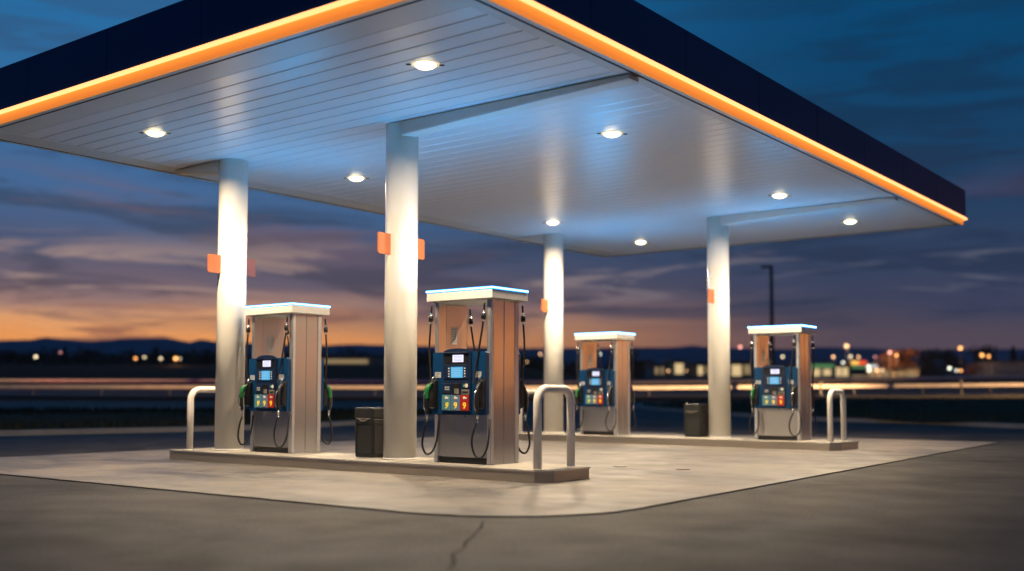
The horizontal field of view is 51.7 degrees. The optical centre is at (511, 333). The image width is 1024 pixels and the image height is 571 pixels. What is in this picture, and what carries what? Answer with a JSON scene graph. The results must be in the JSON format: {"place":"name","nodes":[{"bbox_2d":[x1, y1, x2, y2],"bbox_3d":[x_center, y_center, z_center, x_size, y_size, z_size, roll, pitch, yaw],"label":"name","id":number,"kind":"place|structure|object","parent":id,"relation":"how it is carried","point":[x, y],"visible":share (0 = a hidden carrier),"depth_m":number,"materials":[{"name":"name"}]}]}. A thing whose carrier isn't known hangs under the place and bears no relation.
{"place":"outdoors","nodes":[
{"label":"outdoors","id":0,"kind":"place"},
{"bbox_2d":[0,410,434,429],"bbox_3d":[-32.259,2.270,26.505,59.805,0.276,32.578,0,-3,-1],"label":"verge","id":1,"kind":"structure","parent":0,"point":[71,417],"depth_m":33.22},
{"bbox_2d":[0,401,1023,570],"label":"parking lot","id":2,"kind":"structure","parent":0,"point":[961,510],"depth_m":8.74,"materials":[{"name":"grey asphalt"}]},
{"bbox_2d":[0,410,434,435],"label":"kerb","id":3,"kind":"structure","parent":2,"relation":"on","point":[114,430],"depth_m":28.82,"materials":[{"name":"concrete"}]},
{"bbox_2d":[447,522,483,570],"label":"sealed crack","id":4,"kind":"object","parent":2,"relation":"on","point":[464,546],"visible":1,"depth_m":7.44,"materials":[{"name":"grey asphalt"}]},
{"bbox_2d":[0,431,997,516],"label":"concrete pad","id":5,"kind":"object","parent":2,"relation":"on","point":[649,475],"visible":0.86,"depth_m":13.80,"materials":[{"name":"grey concrete"}]},
{"bbox_2d":[169,448,589,482],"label":"pump island","id":6,"kind":"structure","parent":5,"relation":"on","point":[510,472],"depth_m":14.33,"materials":[{"name":"grey concrete"}]},
{"bbox_2d":[185,386,214,449],"bbox_3d":[-5.064,1.409,17.640,0.150,1.038,0.870,-2,-4,37],"label":"hoop guard","id":7,"kind":"object","parent":6,"relation":"on","point":[193,392],"visible":0.52,"depth_m":17.32,"materials":[{"name":"paint"}]},
{"bbox_2d":[207,158,255,450],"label":"column","id":8,"kind":"structure","parent":6,"relation":"on","point":[231,265],"depth_m":17.29,"materials":[{"name":"metal"}]},
{"bbox_2d":[237,302,332,453],"bbox_3d":[-3.595,0.722,16.831,1.153,2.322,1.180,-2,-4,37],"label":"fuel dispenser","id":9,"kind":"object","parent":6,"relation":"on","point":[285,400],"visible":1,"depth_m":16.58,"materials":[{"name":"silver metal"}]},
{"bbox_2d":[355,407,383,457],"bbox_3d":[-2.030,1.445,15.463,0.396,0.718,0.444,-2,-4,37],"label":"trash bin","id":10,"kind":"object","parent":6,"relation":"on","point":[369,432],"visible":0.77,"depth_m":15.29,"materials":[{"name":"plastic"}]},
{"bbox_2d":[377,122,424,459],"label":"column","id":11,"kind":"structure","parent":6,"relation":"on","point":[400,245],"depth_m":14.93,"materials":[{"name":"metal"}]},
{"bbox_2d":[421,286,530,464],"bbox_3d":[-0.476,0.579,14.267,1.153,2.322,1.180,-2,-4,37],"label":"fuel dispenser","id":12,"kind":"object","parent":6,"relation":"on","point":[476,401],"visible":1,"depth_m":14.01,"materials":[{"name":"silver metal"}]},
{"bbox_2d":[531,385,576,469],"bbox_3d":[0.530,1.162,13.175,0.150,1.038,0.870,-2,-4,37],"label":"hoop guard","id":13,"kind":"object","parent":6,"relation":"on","point":[541,391],"visible":1,"depth_m":13.02,"materials":[{"name":"paint"}]},
{"bbox_2d":[0,442,1000,516],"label":"pavement joint","id":14,"kind":"object","parent":5,"relation":"on","point":[489,516],"visible":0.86,"depth_m":11.10,"materials":[{"name":"grey concrete"}]},
{"bbox_2d":[519,432,858,450],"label":"pump island","id":15,"kind":"structure","parent":5,"relation":"on","point":[812,444],"depth_m":22.07,"materials":[{"name":"grey concrete"}]},
{"bbox_2d":[519,389,535,432],"bbox_3d":[0.413,1.870,25.422,0.150,1.038,0.870,-2,-4,37],"label":"hoop guard","id":16,"kind":"object","parent":15,"relation":"on","point":[531,391],"visible":0.14,"depth_m":25.08,"materials":[{"name":"paint"}]},
{"bbox_2d":[542,233,563,432],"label":"column","id":17,"kind":"structure","parent":15,"relation":"on","point":[552,305],"depth_m":25.34,"materials":[{"name":"paint"}]},
{"bbox_2d":[0,0,966,256],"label":"canopy","id":18,"kind":"object","parent":17,"relation":"on","point":[508,111],"visible":0.94,"depth_m":15.07,"materials":[{"name":"white metal"}]},
{"bbox_2d":[140,130,170,136],"bbox_3d":[-5.296,-2.952,15.682,0.354,0.059,0.350,-2,-4,37],"label":"ceiling light","id":19,"kind":"object","parent":18,"relation":"attached to","point":[156,133],"visible":1,"depth_m":15.61,"materials":[{"name":"white"}]},
{"bbox_2d":[344,176,368,180],"bbox_3d":[-2.791,-2.758,18.948,0.354,0.059,0.350,-2,-4,37],"label":"ceiling light","id":20,"kind":"object","parent":18,"relation":"attached to","point":[356,178],"visible":1,"depth_m":18.88,"materials":[{"name":"grey"}]},
{"bbox_2d":[406,60,443,69],"bbox_3d":[-1.019,-3.133,12.413,0.354,0.059,0.350,-2,-4,37],"label":"ceiling light","id":21,"kind":"object","parent":18,"relation":"attached to","point":[425,64],"visible":1,"depth_m":12.35,"materials":[{"name":"grey"}]},
{"bbox_2d":[543,221,562,224],"bbox_3d":[0.920,-2.471,23.787,0.354,0.059,0.350,-2,-4,37],"label":"ceiling light","id":22,"kind":"object","parent":18,"relation":"attached to","point":[552,222],"visible":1,"depth_m":23.71,"materials":[{"name":"grey"}]},
{"bbox_2d":[597,130,626,137],"bbox_3d":[1.486,-2.939,15.680,0.354,0.059,0.350,-2,-4,37],"label":"ceiling light","id":23,"kind":"object","parent":18,"relation":"attached to","point":[611,134],"visible":1,"depth_m":15.61,"materials":[{"name":"grey"}]},
{"bbox_2d":[632,241,649,243],"bbox_3d":[3.272,-2.289,26.855,0.354,0.059,0.350,-2,-4,37],"label":"ceiling light","id":24,"kind":"object","parent":18,"relation":"attached to","point":[640,242],"visible":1,"depth_m":26.78,"materials":[{"name":"grey"}]},
{"bbox_2d":[768,194,790,197],"bbox_3d":[5.197,-2.652,20.518,0.354,0.059,0.350,-2,-4,37],"label":"ceiling light","id":25,"kind":"object","parent":18,"relation":"attached to","point":[779,195],"visible":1,"depth_m":20.45,"materials":[{"name":"grey"}]},
{"bbox_2d":[840,220,859,223],"bbox_3d":[7.549,-2.470,23.586,0.354,0.059,0.350,-2,-4,37],"label":"ceiling light","id":26,"kind":"object","parent":18,"relation":"attached to","point":[850,221],"visible":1,"depth_m":23.51,"materials":[{"name":"grey"}]},
{"bbox_2d":[575,332,635,434],"bbox_3d":[2.138,1.164,24.292,1.153,2.322,1.180,-2,-4,37],"label":"fuel dispenser","id":27,"kind":"object","parent":15,"relation":"on","point":[604,399],"visible":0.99,"depth_m":24.04,"materials":[{"name":"silver metal"}]},
{"bbox_2d":[684,403,707,436],"bbox_3d":[4.024,1.898,23.094,0.396,0.718,0.444,-2,-4,37],"label":"trash bin","id":28,"kind":"object","parent":15,"relation":"on","point":[695,420],"visible":0.99,"depth_m":22.95,"materials":[{"name":"plastic"}]},
{"bbox_2d":[707,216,730,437],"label":"column","id":29,"kind":"structure","parent":15,"relation":"on","point":[719,405],"depth_m":22.79,"materials":[{"name":"metal"}]},
{"bbox_2d":[748,324,816,440],"bbox_3d":[5.553,1.020,21.682,1.153,2.322,1.180,-2,-4,37],"label":"fuel dispenser","id":30,"kind":"object","parent":15,"relation":"on","point":[782,400],"visible":1,"depth_m":21.42,"materials":[{"name":"silver metal"}]},
{"bbox_2d":[827,389,846,441],"bbox_3d":[6.408,1.617,20.840,0.150,1.038,0.870,-2,-4,37],"label":"hoop guard","id":31,"kind":"object","parent":15,"relation":"on","point":[832,392],"visible":1,"depth_m":20.68,"materials":[{"name":"paint"}]},
{"bbox_2d":[635,395,1023,428],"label":"kerb","id":32,"kind":"structure","parent":2,"relation":"on","point":[956,423],"depth_m":36.89,"materials":[{"name":"concrete"}]},
{"bbox_2d":[0,363,1023,401],"bbox_3d":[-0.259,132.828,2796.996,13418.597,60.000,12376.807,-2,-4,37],"label":"ground","id":33,"kind":"structure","parent":0,"point":[150,371],"depth_m":98.78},
{"bbox_2d":[59,346,68,363],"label":"tree","id":34,"kind":"object","parent":33,"relation":"on","point":[64,354],"visible":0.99,"depth_m":229.90,"materials":[{"name":"black plant"}]},
{"bbox_2d":[125,349,134,362],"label":"tree","id":35,"kind":"object","parent":33,"relation":"on","point":[131,352],"visible":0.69,"depth_m":229.99,"materials":[{"name":"black plant"}]},
{"bbox_2d":[150,345,159,363],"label":"tree","id":36,"kind":"object","parent":33,"relation":"on","point":[155,350],"visible":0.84,"depth_m":229.95,"materials":[{"name":"black plant"}]},
{"bbox_2d":[0,346,542,368],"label":"treeline","id":37,"kind":"object","parent":33,"relation":"on","point":[54,358],"visible":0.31,"depth_m":232.23,"materials":[{"name":"black plant"}]},
{"bbox_2d":[321,356,374,364],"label":"long hall","id":38,"kind":"structure","parent":33,"relation":"on","point":[350,360],"depth_m":214.96,"materials":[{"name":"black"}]},
{"bbox_2d":[323,359,367,363],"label":"window","id":39,"kind":"structure","parent":38,"relation":"in","point":[330,361],"depth_m":214.93,"materials":[{"name":"beige glass"}]},
{"bbox_2d":[373,356,383,364],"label":"long hall","id":40,"kind":"structure","parent":33,"relation":"on","point":[378,360],"depth_m":216.99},
{"bbox_2d":[374,359,383,362],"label":"window","id":41,"kind":"structure","parent":40,"relation":"in","point":[375,360],"depth_m":216.94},
{"bbox_2d":[0,375,1023,385],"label":"guard rail","id":42,"kind":"object","parent":33,"relation":"on","point":[164,381],"visible":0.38,"depth_m":72.92,"materials":[{"name":"grey metal"}]},
{"bbox_2d":[630,349,639,370],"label":"tree","id":43,"kind":"object","parent":33,"relation":"on","point":[636,362],"visible":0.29,"depth_m":189.56,"materials":[{"name":"black plant"}]},
{"bbox_2d":[636,357,655,373],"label":"tree","id":44,"kind":"object","parent":33,"relation":"on","point":[641,365],"visible":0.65,"depth_m":199.56,"materials":[{"name":"black plant"}]},
{"bbox_2d":[644,363,667,377],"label":"house","id":45,"kind":"structure","parent":33,"relation":"on","point":[655,370],"depth_m":185.94,"materials":[{"name":"black"}]},
{"bbox_2d":[655,367,658,374],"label":"window","id":46,"kind":"structure","parent":45,"relation":"in","point":[656,368],"depth_m":185.85,"materials":[{"name":"beige glass"}]},
{"bbox_2d":[663,359,687,377],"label":"house","id":47,"kind":"structure","parent":33,"relation":"on","point":[676,368],"depth_m":181.92,"materials":[{"name":"black"}]},
{"bbox_2d":[674,363,683,373],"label":"window","id":48,"kind":"structure","parent":47,"relation":"in","point":[679,367],"depth_m":181.88,"materials":[{"name":"beige glass"}]},
{"bbox_2d":[686,362,707,377],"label":"house","id":49,"kind":"structure","parent":33,"relation":"on","point":[697,369],"depth_m":181.99,"materials":[{"name":"black"}]},
{"bbox_2d":[697,366,702,374],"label":"window","id":50,"kind":"structure","parent":49,"relation":"in","point":[700,368],"depth_m":181.88,"materials":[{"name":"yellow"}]},
{"bbox_2d":[730,360,753,376],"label":"shop building","id":51,"kind":"structure","parent":33,"relation":"on","point":[739,368],"depth_m":181.88,"materials":[{"name":"black"}]},
{"bbox_2d":[731,365,741,375],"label":"window","id":52,"kind":"structure","parent":51,"relation":"in","point":[736,370],"depth_m":181.88,"materials":[{"name":"beige glass"}]},
{"bbox_2d":[743,365,750,374],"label":"window","id":53,"kind":"structure","parent":51,"relation":"in","point":[746,368],"depth_m":181.88,"materials":[{"name":"beige glass"}]},
{"bbox_2d":[527,355,971,377],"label":"treeline","id":54,"kind":"object","parent":33,"relation":"on","point":[570,368],"visible":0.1,"depth_m":245.30,"materials":[{"name":"black plant"}]},
{"bbox_2d":[760,265,774,364],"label":"light pole","id":55,"kind":"object","parent":33,"relation":"on","point":[770,267],"visible":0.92,"depth_m":104.19,"materials":[{"name":"black metal"}]},
{"bbox_2d":[769,364,795,365],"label":"shop building","id":56,"kind":"structure","parent":33,"relation":"on","point":[786,364],"depth_m":183.75,"materials":[{"name":"black"}]},
{"bbox_2d":[794,362,835,376],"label":"shop building","id":57,"kind":"structure","parent":33,"relation":"on","point":[823,369],"depth_m":177.85,"materials":[{"name":"green"}]},
{"bbox_2d":[812,368,819,376],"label":"window","id":58,"kind":"structure","parent":57,"relation":"in","point":[817,370],"depth_m":177.84,"materials":[{"name":"beige glass"}]},
{"bbox_2d":[823,369,830,375],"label":"window","id":59,"kind":"structure","parent":57,"relation":"in","point":[826,372],"depth_m":177.84,"materials":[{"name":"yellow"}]},
{"bbox_2d":[833,363,850,376],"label":"shop building","id":60,"kind":"structure","parent":33,"relation":"on","point":[841,369],"depth_m":177.86,"materials":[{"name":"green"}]},
{"bbox_2d":[835,367,841,376],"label":"window","id":61,"kind":"structure","parent":60,"relation":"in","point":[838,369],"depth_m":177.84,"materials":[{"name":"beige glass"}]},
{"bbox_2d":[842,367,847,376],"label":"window","id":62,"kind":"structure","parent":60,"relation":"in","point":[844,369],"depth_m":177.84,"materials":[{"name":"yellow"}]},
{"bbox_2d":[849,361,867,377],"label":"shop building","id":63,"kind":"structure","parent":33,"relation":"on","point":[857,369],"depth_m":177.90,"materials":[{"name":"green"}]},
{"bbox_2d":[866,364,878,367],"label":"shop building","id":64,"kind":"structure","parent":33,"relation":"on","point":[872,365],"depth_m":194.73,"materials":[{"name":"white"}]},
{"bbox_2d":[877,350,903,376],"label":"tree","id":65,"kind":"object","parent":33,"relation":"on","point":[889,363],"visible":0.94,"depth_m":188.82,"materials":[{"name":"brown plant"}]},
{"bbox_2d":[866,368,920,376],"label":"shop building","id":66,"kind":"structure","parent":33,"relation":"on","point":[908,372],"depth_m":189.84,"materials":[{"name":"black"}]},
{"bbox_2d":[870,371,877,376],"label":"window","id":67,"kind":"structure","parent":66,"relation":"in","point":[872,373],"depth_m":189.82,"materials":[{"name":"yellow"}]},
{"bbox_2d":[880,371,893,376],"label":"window","id":68,"kind":"structure","parent":66,"relation":"in","point":[885,373],"depth_m":189.82,"materials":[{"name":"beige"}]},
{"bbox_2d":[897,371,903,375],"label":"window","id":69,"kind":"structure","parent":66,"relation":"in","point":[899,373],"depth_m":189.82,"materials":[{"name":"orange"}]},
{"bbox_2d":[906,371,916,376],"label":"window","id":70,"kind":"structure","parent":66,"relation":"in","point":[908,373],"depth_m":189.82,"materials":[{"name":"orange"}]},
{"bbox_2d":[895,347,920,368],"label":"tree","id":71,"kind":"object","parent":33,"relation":"on","point":[911,353],"visible":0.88,"depth_m":190.28,"materials":[{"name":"brown plant"}]},
{"bbox_2d":[916,348,947,376],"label":"tree","id":72,"kind":"object","parent":33,"relation":"on","point":[928,364],"visible":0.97,"depth_m":214.67,"materials":[{"name":"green plant"}]},
{"bbox_2d":[934,349,969,375],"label":"tree","id":73,"kind":"object","parent":33,"relation":"on","point":[953,360],"visible":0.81,"depth_m":224.02,"materials":[{"name":"green plant"}]},
{"bbox_2d":[959,346,961,374],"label":"street lamp","id":74,"kind":"object","parent":33,"relation":"on","point":[960,347],"visible":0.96,"depth_m":184.99,"materials":[{"name":"black metal"}]},
{"bbox_2d":[962,363,984,375],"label":"tree","id":75,"kind":"object","parent":33,"relation":"on","point":[972,371],"visible":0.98,"depth_m":190.16,"materials":[{"name":"green plant"}]},
{"bbox_2d":[968,345,998,361],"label":"tree","id":76,"kind":"object","parent":33,"relation":"on","point":[984,357],"visible":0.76,"depth_m":214.47,"materials":[{"name":"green plant"}]},
{"bbox_2d":[970,361,1023,375],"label":"shed","id":77,"kind":"structure","parent":33,"relation":"on","point":[1005,368],"depth_m":194.93,"materials":[{"name":"grey"}]},
{"bbox_2d":[993,364,1017,372],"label":"window","id":78,"kind":"structure","parent":77,"relation":"in","point":[998,368],"depth_m":194.89,"materials":[{"name":"glass"}]},
{"bbox_2d":[1009,346,1016,360],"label":"tree","id":79,"kind":"object","parent":33,"relation":"on","point":[1013,354],"visible":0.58,"depth_m":229.91,"materials":[{"name":"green plant"}]},
{"bbox_2d":[0,337,1023,376],"bbox_3d":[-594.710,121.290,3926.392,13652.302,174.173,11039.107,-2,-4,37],"label":"hills","id":80,"kind":"structure","parent":0,"point":[692,353],"depth_m":3383.95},
{"bbox_2d":[0,387,1023,396],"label":"road","id":81,"kind":"structure","parent":0,"point":[652,393],"depth_m":65.10,"materials":[{"name":"black asphalt"}]},
{"bbox_2d":[0,383,1023,395],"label":"guard rail","id":82,"kind":"object","parent":81,"relation":"on","point":[375,387],"visible":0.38,"depth_m":61.71,"materials":[{"name":"grey metal"}]},
{"bbox_2d":[75,393,1023,395],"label":"road edge line","id":83,"kind":"object","parent":81,"relation":"on","point":[156,395],"visible":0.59,"depth_m":61.02,"materials":[{"name":"paint"}]},
{"bbox_2d":[0,0,1023,349],"label":"sky","id":84,"kind":"structure","parent":0,"point":[91,249],"materials":[{"name":"blue"}]},
{"bbox_2d":[0,395,1023,429],"bbox_3d":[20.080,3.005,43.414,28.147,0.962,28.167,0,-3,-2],"label":"verge","id":85,"kind":"structure","parent":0,"point":[1016,404],"depth_m":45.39,"materials":[{"name":"plant"}]},
{"bbox_2d":[960,379,961,394],"bbox_3d":[25.594,3.087,60.225,0.105,0.900,0.105,0,-3,0],"label":"marker post","id":86,"kind":"object","parent":85,"relation":"on","point":[960,386],"visible":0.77,"depth_m":60.18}
]}

